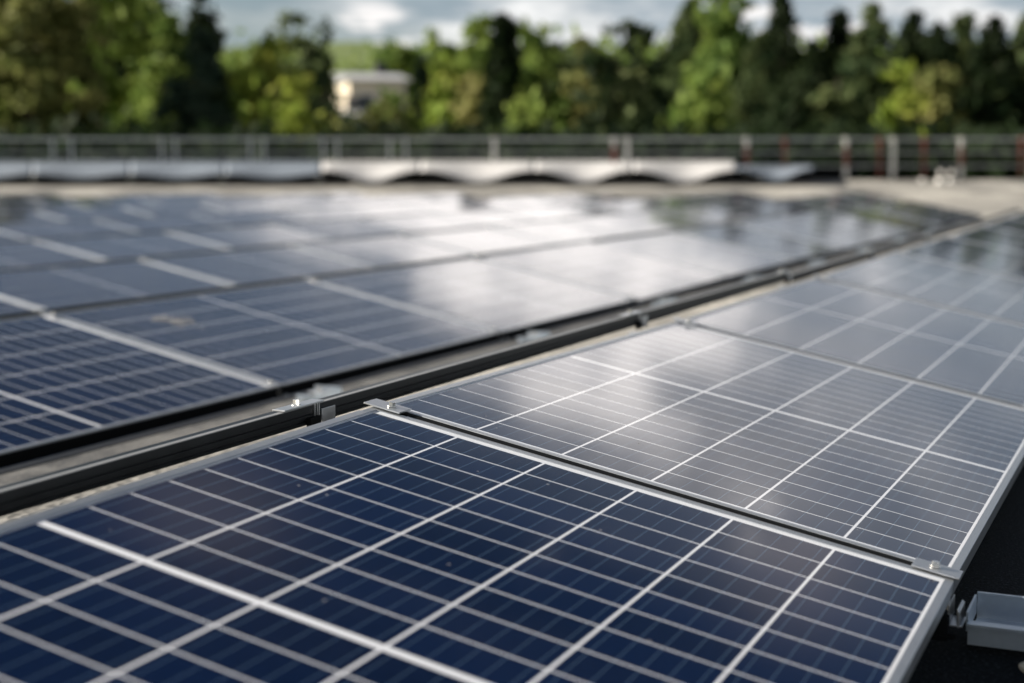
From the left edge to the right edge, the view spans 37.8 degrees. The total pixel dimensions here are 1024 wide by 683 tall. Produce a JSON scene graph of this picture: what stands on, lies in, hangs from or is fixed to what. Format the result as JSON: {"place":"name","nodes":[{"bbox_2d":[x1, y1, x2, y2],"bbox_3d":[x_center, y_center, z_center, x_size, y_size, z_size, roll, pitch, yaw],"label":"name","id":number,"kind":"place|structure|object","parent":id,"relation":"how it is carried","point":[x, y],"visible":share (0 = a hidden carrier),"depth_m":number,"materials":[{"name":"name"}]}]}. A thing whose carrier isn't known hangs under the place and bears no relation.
{"place":"outdoors","nodes":[
{"label":"outdoors","id":0,"kind":"place"},
{"bbox_2d":[223,41,460,72],"bbox_3d":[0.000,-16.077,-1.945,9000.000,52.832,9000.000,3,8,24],"label":"ground","id":1,"kind":"structure","parent":0,"point":[344,50],"depth_m":420.13,"materials":[{"name":"green plant"}]},
{"bbox_2d":[0,0,117,136],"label":"broadleaf tree","id":2,"kind":"object","parent":1,"relation":"on","point":[52,33],"visible":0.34,"depth_m":46.13,"materials":[{"name":"green plant"}]},
{"bbox_2d":[59,0,166,130],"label":"broadleaf tree","id":3,"kind":"object","parent":1,"relation":"on","point":[119,16],"visible":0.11,"depth_m":51.90,"materials":[{"name":"green plant"}]},
{"bbox_2d":[63,0,184,123],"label":"broadleaf tree","id":4,"kind":"object","parent":1,"relation":"on","point":[120,69],"visible":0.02,"depth_m":73.95,"materials":[{"name":"green plant"}]},
{"bbox_2d":[119,12,199,133],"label":"tree","id":5,"kind":"object","parent":1,"relation":"on","point":[170,34],"visible":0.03,"depth_m":49.81,"materials":[{"name":"green plant"}]},
{"bbox_2d":[139,27,246,143],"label":"conifer tree","id":6,"kind":"object","parent":1,"relation":"on","point":[192,106],"visible":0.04,"depth_m":46.82,"materials":[{"name":"green plant"}]},
{"bbox_2d":[159,0,243,118],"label":"pine tree","id":7,"kind":"object","parent":1,"relation":"on","point":[203,19],"visible":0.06,"depth_m":57.77,"materials":[{"name":"green plant"}]},
{"bbox_2d":[221,24,315,137],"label":"broadleaf tree","id":8,"kind":"object","parent":1,"relation":"on","point":[254,79],"visible":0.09,"depth_m":46.91,"materials":[{"name":"green plant"}]},
{"bbox_2d":[256,73,334,146],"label":"shrub","id":9,"kind":"object","parent":1,"relation":"on","point":[297,116],"visible":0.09,"depth_m":41.80,"materials":[{"name":"green plant"}]},
{"bbox_2d":[256,9,351,133],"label":"broadleaf tree","id":10,"kind":"object","parent":1,"relation":"on","point":[301,44],"visible":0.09,"depth_m":65.91,"materials":[{"name":"green plant"}]},
{"bbox_2d":[301,69,347,134],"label":"broadleaf tree","id":11,"kind":"object","parent":1,"relation":"on","point":[329,105],"visible":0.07,"depth_m":64.08,"materials":[{"name":"green plant"}]},
{"bbox_2d":[331,61,411,111],"bbox_3d":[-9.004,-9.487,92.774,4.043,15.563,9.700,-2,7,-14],"label":"house","id":12,"kind":"structure","parent":1,"relation":"on","point":[364,87],"depth_m":87.93,"materials":[{"name":"paint"}]},
{"bbox_2d":[359,93,413,133],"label":"shrub","id":13,"kind":"object","parent":1,"relation":"on","point":[375,116],"visible":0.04,"depth_m":59.85,"materials":[{"name":"green plant"}]},
{"bbox_2d":[370,87,421,133],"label":"broadleaf tree","id":14,"kind":"object","parent":1,"relation":"on","point":[397,99],"visible":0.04,"depth_m":61.83,"materials":[{"name":"green plant"}]},
{"bbox_2d":[367,35,425,108],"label":"broadleaf tree","id":15,"kind":"object","parent":1,"relation":"on","point":[390,57],"visible":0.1,"depth_m":129.59,"materials":[{"name":"green plant"}]},
{"bbox_2d":[403,54,436,131],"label":"conifer tree","id":16,"kind":"object","parent":1,"relation":"on","point":[421,72],"visible":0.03,"depth_m":73.95,"materials":[{"name":"green plant"}]},
{"bbox_2d":[415,26,459,93],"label":"broadleaf tree","id":17,"kind":"object","parent":1,"relation":"on","point":[433,42],"visible":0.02,"depth_m":139.21,"materials":[{"name":"green plant"}]},
{"bbox_2d":[415,51,465,136],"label":"broadleaf tree","id":18,"kind":"object","parent":1,"relation":"on","point":[441,93],"visible":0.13,"depth_m":71.75,"materials":[{"name":"green plant"}]},
{"bbox_2d":[448,72,486,148],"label":"broadleaf tree","id":19,"kind":"object","parent":1,"relation":"on","point":[466,111],"visible":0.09,"depth_m":61.59,"materials":[{"name":"green plant"}]},
{"bbox_2d":[452,12,493,99],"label":"broadleaf tree","id":20,"kind":"object","parent":1,"relation":"on","point":[475,30],"visible":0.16,"depth_m":119.57,"materials":[{"name":"green plant"}]},
{"bbox_2d":[475,11,532,136],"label":"cypress tree","id":21,"kind":"object","parent":1,"relation":"on","point":[502,66],"visible":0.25,"depth_m":49.80,"materials":[{"name":"green plant"}]},
{"bbox_2d":[0,21,1012,129],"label":"distant wood","id":22,"kind":"object","parent":1,"relation":"on","point":[238,53],"visible":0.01,"depth_m":178.03,"materials":[{"name":"green plant"}]},
{"bbox_2d":[0,103,1023,179],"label":"undergrowth","id":23,"kind":"object","parent":1,"relation":"on","point":[132,128],"visible":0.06,"depth_m":38.82,"materials":[{"name":"green plant"}]},
{"bbox_2d":[490,86,551,137],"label":"shrub","id":24,"kind":"object","parent":1,"relation":"on","point":[534,111],"visible":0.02,"depth_m":48.07,"materials":[{"name":"green plant"}]},
{"bbox_2d":[518,16,563,90],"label":"broadleaf tree","id":25,"kind":"object","parent":1,"relation":"on","point":[529,37],"visible":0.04,"depth_m":124.08,"materials":[{"name":"green plant"}]},
{"bbox_2d":[520,44,578,133],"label":"broadleaf tree","id":26,"kind":"object","parent":1,"relation":"on","point":[560,118],"visible":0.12,"depth_m":60.00,"materials":[{"name":"green plant"}]},
{"bbox_2d":[542,39,578,105],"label":"broadleaf tree","id":27,"kind":"object","parent":1,"relation":"on","point":[568,64],"visible":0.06,"depth_m":119.30,"materials":[{"name":"green plant"}]},
{"bbox_2d":[561,32,616,134],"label":"broadleaf tree","id":28,"kind":"object","parent":1,"relation":"on","point":[581,42],"visible":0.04,"depth_m":65.80,"materials":[{"name":"green plant"}]},
{"bbox_2d":[569,19,683,133],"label":"pine tree","id":29,"kind":"object","parent":1,"relation":"on","point":[590,64],"visible":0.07,"depth_m":55.99,"materials":[{"name":"green plant"}]},
{"bbox_2d":[590,67,662,141],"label":"pine tree","id":30,"kind":"object","parent":1,"relation":"on","point":[621,105],"visible":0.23,"depth_m":49.92,"materials":[{"name":"green plant"}]},
{"bbox_2d":[646,0,705,122],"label":"conifer tree","id":31,"kind":"object","parent":1,"relation":"on","point":[682,42],"visible":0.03,"depth_m":71.57,"materials":[{"name":"green plant"}]},
{"bbox_2d":[656,54,748,142],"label":"tree","id":32,"kind":"object","parent":1,"relation":"on","point":[706,110],"visible":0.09,"depth_m":46.01,"materials":[{"name":"green plant"}]},
{"bbox_2d":[680,0,757,113],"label":"tree","id":33,"kind":"object","parent":1,"relation":"on","point":[726,36],"visible":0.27,"depth_m":59.63,"materials":[{"name":"green plant"}]},
{"bbox_2d":[721,29,783,127],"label":"conifer tree","id":34,"kind":"object","parent":1,"relation":"on","point":[765,68],"visible":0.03,"depth_m":57.84,"materials":[{"name":"green plant"}]},
{"bbox_2d":[744,0,804,98],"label":"conifer tree","id":35,"kind":"object","parent":1,"relation":"on","point":[781,23],"visible":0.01,"depth_m":65.89,"materials":[{"name":"green plant"}]},
{"bbox_2d":[748,68,824,147],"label":"broadleaf tree","id":36,"kind":"object","parent":1,"relation":"on","point":[785,111],"visible":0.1,"depth_m":51.76,"materials":[{"name":"green plant"}]},
{"bbox_2d":[789,38,855,122],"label":"conifer tree","id":37,"kind":"object","parent":1,"relation":"on","point":[814,60],"visible":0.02,"depth_m":63.82,"materials":[{"name":"green plant"}]},
{"bbox_2d":[821,7,853,86],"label":"conifer tree","id":38,"kind":"object","parent":1,"relation":"on","point":[839,24],"visible":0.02,"depth_m":65.83,"materials":[{"name":"green plant"}]},
{"bbox_2d":[802,49,874,136],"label":"broadleaf tree","id":39,"kind":"object","parent":1,"relation":"on","point":[827,103],"visible":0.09,"depth_m":55.97,"materials":[{"name":"green plant"}]},
{"bbox_2d":[832,1,942,129],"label":"conifer tree","id":40,"kind":"object","parent":1,"relation":"on","point":[874,33],"visible":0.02,"depth_m":63.69,"materials":[{"name":"green plant"}]},
{"bbox_2d":[871,58,943,135],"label":"shrub","id":41,"kind":"object","parent":1,"relation":"on","point":[890,117],"visible":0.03,"depth_m":47.72,"materials":[{"name":"green plant"}]},
{"bbox_2d":[890,9,928,84],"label":"conifer tree","id":42,"kind":"object","parent":1,"relation":"on","point":[910,36],"visible":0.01,"depth_m":67.78,"materials":[{"name":"green plant"}]},
{"bbox_2d":[904,19,956,113],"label":"conifer tree","id":43,"kind":"object","parent":1,"relation":"on","point":[937,35],"visible":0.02,"depth_m":65.83,"materials":[{"name":"green plant"}]},
{"bbox_2d":[896,63,975,128],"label":"shrub","id":44,"kind":"object","parent":1,"relation":"on","point":[938,84],"visible":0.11,"depth_m":49.87,"materials":[{"name":"green plant"}]},
{"bbox_2d":[924,11,977,128],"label":"conifer tree","id":45,"kind":"object","parent":1,"relation":"on","point":[962,26],"visible":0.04,"depth_m":63.84,"materials":[{"name":"green plant"}]},
{"bbox_2d":[939,13,1023,132],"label":"conifer tree","id":46,"kind":"object","parent":1,"relation":"on","point":[990,50],"visible":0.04,"depth_m":61.94,"materials":[{"name":"green plant"}]},
{"bbox_2d":[946,68,1021,130],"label":"shrub","id":47,"kind":"object","parent":1,"relation":"on","point":[982,84],"visible":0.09,"depth_m":49.80,"materials":[{"name":"green plant"}]},
{"bbox_2d":[0,180,1023,523],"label":"roof","id":48,"kind":"structure","parent":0,"point":[984,198],"depth_m":32.02,"materials":[{"name":"grey concrete"}]},
{"bbox_2d":[0,241,100,268],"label":"solar panel","id":49,"kind":"object","parent":48,"relation":"on","point":[19,254],"visible":0.41,"depth_m":11.56,"materials":[{"name":"glass"}]},
{"bbox_2d":[0,220,136,238],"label":"solar panel","id":50,"kind":"object","parent":48,"relation":"on","point":[39,230],"visible":0.44,"depth_m":15.38,"materials":[{"name":"glass"}]},
{"bbox_2d":[35,208,150,219],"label":"solar panel","id":51,"kind":"object","parent":48,"relation":"on","point":[83,214],"visible":0.43,"depth_m":19.46,"materials":[{"name":"glass"}]},
{"bbox_2d":[0,260,229,308],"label":"solar panel","id":52,"kind":"object","parent":48,"relation":"on","point":[54,287],"visible":0.44,"depth_m":8.54,"materials":[{"name":"glass"}]},
{"bbox_2d":[40,232,228,259],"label":"solar panel","id":53,"kind":"object","parent":48,"relation":"on","point":[127,246],"visible":0.47,"depth_m":12.63,"materials":[{"name":"glass"}]},
{"bbox_2d":[0,315,277,468],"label":"solar panel","id":54,"kind":"object","parent":48,"relation":"on","point":[65,386],"visible":0.97,"depth_m":4.54,"materials":[{"name":"glass"}]},
{"bbox_2d":[100,214,232,231],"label":"solar panel","id":55,"kind":"object","parent":48,"relation":"on","point":[160,223],"visible":0.47,"depth_m":16.93,"materials":[{"name":"glass"}]},
{"bbox_2d":[123,205,222,215],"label":"solar panel","id":56,"kind":"object","parent":48,"relation":"on","point":[170,210],"visible":0.42,"depth_m":20.98,"materials":[{"name":"glass"}]},
{"bbox_2d":[170,225,329,247],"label":"solar panel","id":57,"kind":"object","parent":48,"relation":"on","point":[245,236],"visible":0.47,"depth_m":14.18,"materials":[{"name":"glass"}]},
{"bbox_2d":[193,210,309,225],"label":"solar panel","id":58,"kind":"object","parent":48,"relation":"on","point":[251,217],"visible":0.48,"depth_m":18.45,"materials":[{"name":"glass"}]},
{"bbox_2d":[148,246,370,284],"bbox_3d":[-1.562,-0.476,10.060,0.991,0.045,1.675,15,12,23],"label":"solar panel","id":59,"kind":"object","parent":48,"relation":"on","point":[236,267],"visible":0.47,"depth_m":10.03,"materials":[{"name":"glass"}]},
{"bbox_2d":[0,339,519,485],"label":"mounting rail","id":60,"kind":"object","parent":48,"relation":"on","point":[31,469],"depth_m":4.31,"materials":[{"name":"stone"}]},
{"bbox_2d":[56,280,499,397],"bbox_3d":[-0.844,-0.047,5.840,0.991,0.045,1.675,15,12,23],"label":"solar panel","id":61,"kind":"object","parent":48,"relation":"on","point":[294,337],"visible":0.98,"depth_m":5.68,"materials":[{"name":"glass"}]},
{"bbox_2d":[57,317,261,380],"bbox_3d":[-1.202,0.024,5.070,0.875,0.006,0.026,15,12,23],"label":"joint bar","id":62,"kind":"object","parent":61,"relation":"attached to","point":[164,350],"visible":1,"depth_m":5.06,"materials":[{"name":"metal"}]},
{"bbox_2d":[278,207,376,219],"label":"solar panel","id":63,"kind":"object","parent":48,"relation":"on","point":[324,213],"visible":0.47,"depth_m":20.03,"materials":[{"name":"glass"}]},
{"bbox_2d":[275,218,409,238],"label":"solar panel","id":64,"kind":"object","parent":48,"relation":"on","point":[343,228],"visible":0.47,"depth_m":15.74,"materials":[{"name":"glass"}]},
{"bbox_2d":[0,192,733,242],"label":"deflector bar","id":65,"kind":"object","parent":48,"relation":"on","point":[297,221],"visible":0.18,"depth_m":15.01,"materials":[{"name":"black metal"}]},
{"bbox_2d":[290,235,472,266],"bbox_3d":[-0.852,-0.662,11.596,0.991,0.046,1.675,15,12,22],"label":"solar panel","id":66,"kind":"object","parent":48,"relation":"on","point":[384,251],"visible":0.47,"depth_m":11.56,"materials":[{"name":"glass"}]},
{"bbox_2d":[343,204,430,215],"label":"solar panel","id":67,"kind":"object","parent":48,"relation":"on","point":[388,209],"visible":0.47,"depth_m":21.53,"materials":[{"name":"glass"}]},
{"bbox_2d":[363,213,479,231],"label":"solar panel","id":68,"kind":"object","parent":48,"relation":"on","point":[420,222],"visible":0.47,"depth_m":17.30,"materials":[{"name":"glass"}]},
{"bbox_2d":[0,192,855,271],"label":"deflector bar","id":69,"kind":"object","parent":48,"relation":"attached to","point":[146,257],"visible":0.33,"depth_m":10.96,"materials":[{"name":"black metal"}]},
{"bbox_2d":[0,161,859,181],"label":"membrane cover","id":70,"kind":"object","parent":48,"relation":"on","point":[484,171],"visible":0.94,"depth_m":33.46,"materials":[{"name":"white plastic"}]},
{"bbox_2d":[0,200,902,319],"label":"deflector bar","id":71,"kind":"object","parent":48,"relation":"attached to","point":[107,303],"visible":0.48,"depth_m":7.10,"materials":[{"name":"black metal"}]},
{"bbox_2d":[316,258,636,340],"bbox_3d":[-0.131,-0.233,7.374,0.991,0.045,1.675,15,12,23],"label":"solar panel","id":72,"kind":"object","parent":48,"relation":"on","point":[511,302],"visible":0.89,"depth_m":7.25,"materials":[{"name":"glass"}]},
{"bbox_2d":[431,210,532,225],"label":"solar panel","id":73,"kind":"object","parent":48,"relation":"on","point":[483,217],"visible":0.47,"depth_m":18.79,"materials":[{"name":"glass"}]},
{"bbox_2d":[408,227,557,253],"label":"solar panel","id":74,"kind":"object","parent":48,"relation":"on","point":[482,240],"visible":0.47,"depth_m":13.14,"materials":[{"name":"glass"}]},
{"bbox_2d":[492,206,585,220],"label":"solar panel","id":75,"kind":"object","parent":48,"relation":"on","point":[538,213],"visible":0.47,"depth_m":20.37,"materials":[{"name":"glass"}]},
{"bbox_2d":[489,220,620,242],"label":"solar panel","id":76,"kind":"object","parent":48,"relation":"on","point":[557,231],"visible":0.47,"depth_m":14.67,"materials":[{"name":"glass"}]},
{"bbox_2d":[480,241,728,305],"bbox_3d":[0.582,-0.419,8.909,0.991,0.044,1.675,16,13,22],"label":"solar panel","id":77,"kind":"object","parent":48,"relation":"on","point":[644,279],"visible":0.86,"depth_m":8.84,"materials":[{"name":"glass"}]},
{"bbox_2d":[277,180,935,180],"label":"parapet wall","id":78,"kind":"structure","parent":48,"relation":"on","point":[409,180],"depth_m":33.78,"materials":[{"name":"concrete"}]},
{"bbox_2d":[0,137,1023,177],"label":"guard railing","id":79,"kind":"object","parent":78,"relation":"on","point":[893,140],"visible":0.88,"depth_m":33.83,"materials":[{"name":"grey metal"}]},
{"bbox_2d":[564,214,675,234],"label":"solar panel","id":80,"kind":"object","parent":48,"relation":"on","point":[618,224],"visible":0.45,"depth_m":16.25,"materials":[{"name":"glass"}]},
{"bbox_2d":[513,271,790,340],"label":"ballast slab","id":81,"kind":"structure","parent":48,"relation":"on","point":[565,327],"depth_m":7.49,"materials":[{"name":"concrete"}]},
{"bbox_2d":[619,210,715,227],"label":"solar panel","id":82,"kind":"object","parent":48,"relation":"on","point":[669,219],"visible":0.45,"depth_m":17.75,"materials":[{"name":"glass"}]},
{"bbox_2d":[596,232,795,282],"bbox_3d":[1.295,-0.604,10.443,0.991,0.045,1.675,15,12,23],"label":"solar panel","id":83,"kind":"object","parent":48,"relation":"on","point":[736,263],"visible":0.86,"depth_m":10.37,"materials":[{"name":"glass"}]},
{"bbox_2d":[668,206,754,222],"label":"solar panel","id":84,"kind":"object","parent":48,"relation":"on","point":[712,214],"visible":0.47,"depth_m":19.34,"materials":[{"name":"glass"}]},
{"bbox_2d":[673,224,845,264],"bbox_3d":[2.008,-0.790,11.977,0.991,0.044,1.675,15,12,23],"label":"solar panel","id":85,"kind":"object","parent":48,"relation":"on","point":[801,251],"visible":0.92,"depth_m":11.88,"materials":[{"name":"glass"}]},
{"bbox_2d":[739,216,884,252],"bbox_3d":[2.720,-0.976,13.512,0.991,0.046,1.675,16,13,23],"label":"solar panel","id":86,"kind":"object","parent":48,"relation":"on","point":[851,240],"visible":0.91,"depth_m":13.47,"materials":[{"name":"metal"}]},
{"bbox_2d":[788,211,915,242],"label":"solar panel","id":87,"kind":"object","parent":48,"relation":"on","point":[889,233],"visible":0.86,"depth_m":15.03,"materials":[{"name":"glass"}]},
{"bbox_2d":[829,207,941,234],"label":"solar panel","id":88,"kind":"object","parent":48,"relation":"on","point":[919,226],"visible":0.86,"depth_m":16.52,"materials":[{"name":"glass"}]},
{"bbox_2d":[863,203,963,227],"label":"solar panel","id":89,"kind":"object","parent":48,"relation":"on","point":[944,220],"visible":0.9,"depth_m":18.12,"materials":[{"name":"glass"}]},
{"bbox_2d":[890,200,981,222],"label":"solar panel","id":90,"kind":"object","parent":48,"relation":"on","point":[966,216],"visible":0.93,"depth_m":19.63,"materials":[{"name":"glass"}]},
{"bbox_2d":[907,465,1023,682],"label":"roofing felt","id":91,"kind":"object","parent":48,"relation":"on","point":[996,564],"depth_m":2.47,"materials":[{"name":"black"}]},
{"bbox_2d":[272,399,334,426],"bbox_3d":[-0.360,0.253,2.598,0.038,0.316,0.157,3,8,24],"label":"bar bracket","id":92,"kind":"object","parent":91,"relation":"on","point":[328,413],"visible":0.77,"depth_m":2.59,"materials":[{"name":"metal"}]},
{"bbox_2d":[0,272,789,516],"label":"deflector bar","id":93,"kind":"object","parent":92,"relation":"attached to","point":[25,494],"visible":0.94,"depth_m":2.52,"materials":[{"name":"black metal"}]},
{"bbox_2d":[686,277,1023,405],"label":"solar panel","id":94,"kind":"object","parent":91,"relation":"on","point":[971,353],"visible":0.83,"depth_m":4.50,"materials":[{"name":"glass"}]},
{"bbox_2d":[863,249,874,259],"bbox_3d":[1.723,-0.292,7.228,0.038,0.316,0.157,3,8,24],"label":"bar bracket","id":95,"kind":"object","parent":91,"relation":"on","point":[872,255],"visible":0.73,"depth_m":7.20,"materials":[{"name":"metal"}]},
{"bbox_2d":[790,225,964,281],"bbox_3d":[2.095,-0.521,8.055,0.032,0.033,4.980,3,8,24],"label":"deflector bar","id":96,"kind":"object","parent":95,"relation":"attached to","point":[798,275],"visible":0.93,"depth_m":7.07,"materials":[{"name":"black metal"}]},
{"bbox_2d":[821,252,1023,323],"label":"solar panel","id":97,"kind":"object","parent":91,"relation":"on","point":[985,293],"visible":0.86,"depth_m":6.12,"materials":[{"name":"glass"}]},
{"bbox_2d":[904,237,1023,279],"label":"solar panel","id":98,"kind":"object","parent":91,"relation":"on","point":[984,257],"visible":0.83,"depth_m":7.72,"materials":[{"name":"glass"}]},
{"bbox_2d":[954,225,1023,252],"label":"solar panel","id":99,"kind":"object","parent":91,"relation":"on","point":[997,237],"visible":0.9,"depth_m":9.30,"materials":[{"name":"glass"}]},
{"bbox_2d":[966,591,1023,650],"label":"base rail","id":100,"kind":"object","parent":91,"relation":"on","point":[998,622],"visible":1,"depth_m":2.22,"materials":[{"name":"metal"}]},
{"bbox_2d":[930,594,965,641],"bbox_3d":[0.640,0.399,2.195,0.048,0.064,0.084,3,8,24],"label":"rail bracket","id":101,"kind":"object","parent":100,"relation":"attached to","point":[941,631],"visible":0.77,"depth_m":2.17,"materials":[{"name":"metal"}]},
{"bbox_2d":[0,407,954,682],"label":"solar panel","id":102,"kind":"object","parent":101,"relation":"on","point":[374,545],"visible":1,"depth_m":1.84,"materials":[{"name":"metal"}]},
{"bbox_2d":[19,0,1023,55],"label":"sky","id":103,"kind":"structure","parent":0,"point":[407,21],"materials":[{"name":"white"}]},
{"label":"panel clamp","id":104,"kind":"object","parent":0,"visible":0},
{"bbox_2d":[394,321,1023,595],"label":"solar panel","id":105,"kind":"object","parent":104,"relation":"on","point":[899,467],"visible":0.75,"depth_m":2.87,"materials":[{"name":"glass"}]},
{"bbox_2d":[400,412,912,566],"bbox_3d":[0.207,0.242,2.376,0.980,0.029,0.026,15,12,22],"label":"joint strip","id":106,"kind":"object","parent":105,"relation":"attached to","point":[727,509],"visible":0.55,"depth_m":2.36,"materials":[{"name":"metal"}]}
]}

